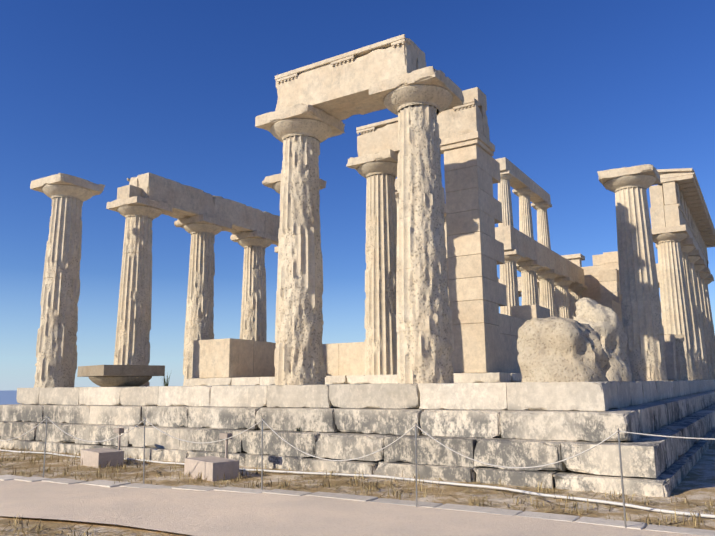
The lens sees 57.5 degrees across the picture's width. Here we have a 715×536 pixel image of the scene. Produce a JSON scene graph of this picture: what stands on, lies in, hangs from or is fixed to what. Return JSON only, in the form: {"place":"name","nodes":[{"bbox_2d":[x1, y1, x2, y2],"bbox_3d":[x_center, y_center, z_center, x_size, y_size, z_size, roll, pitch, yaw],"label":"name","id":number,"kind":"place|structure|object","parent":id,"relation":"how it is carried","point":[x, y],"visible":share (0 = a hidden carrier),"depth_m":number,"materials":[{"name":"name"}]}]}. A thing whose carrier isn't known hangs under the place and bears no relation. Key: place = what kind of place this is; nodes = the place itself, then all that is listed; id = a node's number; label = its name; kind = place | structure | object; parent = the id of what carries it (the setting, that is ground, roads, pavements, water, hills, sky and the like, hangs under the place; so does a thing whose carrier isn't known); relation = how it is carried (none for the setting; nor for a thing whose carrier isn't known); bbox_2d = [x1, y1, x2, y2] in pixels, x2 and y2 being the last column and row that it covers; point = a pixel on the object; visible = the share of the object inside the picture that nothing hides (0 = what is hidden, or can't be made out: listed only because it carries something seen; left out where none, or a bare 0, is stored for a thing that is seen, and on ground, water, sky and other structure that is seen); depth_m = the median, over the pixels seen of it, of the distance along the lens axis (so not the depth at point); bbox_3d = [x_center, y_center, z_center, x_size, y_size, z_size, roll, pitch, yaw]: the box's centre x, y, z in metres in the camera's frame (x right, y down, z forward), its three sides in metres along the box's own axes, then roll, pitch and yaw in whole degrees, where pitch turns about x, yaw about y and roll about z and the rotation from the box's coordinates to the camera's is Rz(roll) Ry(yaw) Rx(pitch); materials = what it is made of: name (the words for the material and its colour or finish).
{"place":"outdoors","nodes":[
{"label":"outdoors","id":0,"kind":"place"},
{"bbox_2d":[0,390,714,535],"bbox_3d":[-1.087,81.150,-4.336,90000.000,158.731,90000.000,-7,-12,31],"label":"ground","id":1,"kind":"structure","parent":0,"point":[696,484],"depth_m":8.07,"materials":[{"name":"brown soil"}]},
{"bbox_2d":[80,428,123,467],"bbox_3d":[-4.387,3.174,11.538,0.694,0.620,0.880,8,-13,-41],"label":"floodlight","id":2,"kind":"object","parent":1,"relation":"on","point":[96,457],"visible":0.94,"depth_m":11.20,"materials":[{"name":"concrete"}]},
{"bbox_2d":[184,433,238,481],"bbox_3d":[-2.102,2.853,9.903,0.694,0.620,0.880,8,-13,-41],"label":"floodlight","id":3,"kind":"object","parent":1,"relation":"on","point":[211,468],"visible":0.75,"depth_m":9.56,"materials":[{"name":"concrete"}]},
{"bbox_2d":[43,415,626,527],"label":"rope barrier posts","id":4,"kind":"object","parent":1,"relation":"on","point":[621,471],"visible":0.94,"depth_m":7.21,"materials":[{"name":"grey metal"}]},
{"bbox_2d":[0,417,714,467],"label":"rope barrier","id":5,"kind":"object","parent":4,"relation":"hanging from","point":[380,449],"visible":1,"depth_m":7.37,"materials":[{"name":"white fabric"}]},
{"bbox_2d":[0,480,704,535],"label":"path gravel","id":6,"kind":"structure","parent":1,"relation":"on","point":[205,513],"depth_m":6.64,"materials":[{"name":"beige gravel"}]},
{"bbox_2d":[0,372,714,496],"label":"weathered temple steps","id":7,"kind":"structure","parent":1,"relation":"on","point":[512,420],"depth_m":10.33,"materials":[{"name":"beige stone"}]},
{"bbox_2d":[161,370,301,431],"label":"weeds","id":8,"kind":"object","parent":7,"relation":"on","point":[165,383],"visible":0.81,"depth_m":13.73,"materials":[{"name":"green plant"}]},
{"bbox_2d":[34,104,687,387],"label":"eroded temple columns","id":9,"kind":"structure","parent":7,"relation":"on","point":[408,327],"depth_m":12.80,"materials":[{"name":"beige stone"}]},
{"bbox_2d":[0,445,714,535],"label":"dry grass tufts","id":10,"kind":"object","parent":1,"relation":"on","point":[355,479],"visible":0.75,"depth_m":8.41,"materials":[{"name":"beige plant"}]},
{"bbox_2d":[0,474,714,535],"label":"path border","id":11,"kind":"object","parent":1,"relation":"on","point":[572,518],"visible":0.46,"depth_m":7.30,"materials":[{"name":"beige stone"}]},
{"bbox_2d":[0,449,714,517],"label":"cable conduit","id":12,"kind":"object","parent":1,"relation":"on","point":[543,495],"visible":0.83,"depth_m":8.38,"materials":[{"name":"grey plastic"}]},
{"bbox_2d":[42,84,714,386],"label":"temple columns","id":13,"kind":"structure","parent":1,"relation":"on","point":[683,283],"depth_m":22.43,"materials":[{"name":"beige stone"}]},
{"bbox_2d":[30,38,660,245],"bbox_3d":[0.248,-2.509,17.885,13.874,1.103,10.781,-7,-12,31],"label":"architrave","id":14,"kind":"object","parent":13,"relation":"on","point":[363,83],"visible":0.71,"depth_m":14.41,"materials":[{"name":"stone"}]},
{"bbox_2d":[77,34,714,380],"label":"temple entablature","id":15,"kind":"structure","parent":13,"relation":"on","point":[678,203],"depth_m":21.52,"materials":[{"name":"stone"}]},
{"bbox_2d":[143,380,714,427],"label":"temple steps","id":16,"kind":"structure","parent":1,"relation":"on","point":[703,391],"depth_m":19.34,"materials":[{"name":"beige stone"}]},
{"bbox_2d":[0,0,714,390],"label":"sky","id":17,"kind":"structure","parent":0,"point":[108,93],"materials":[{"name":"blue"}]},
{"bbox_2d":[272,131,623,376],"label":"temple cella walls","id":18,"kind":"structure","parent":0,"point":[485,331],"depth_m":14.18,"materials":[{"name":"beige stone"}]}
]}

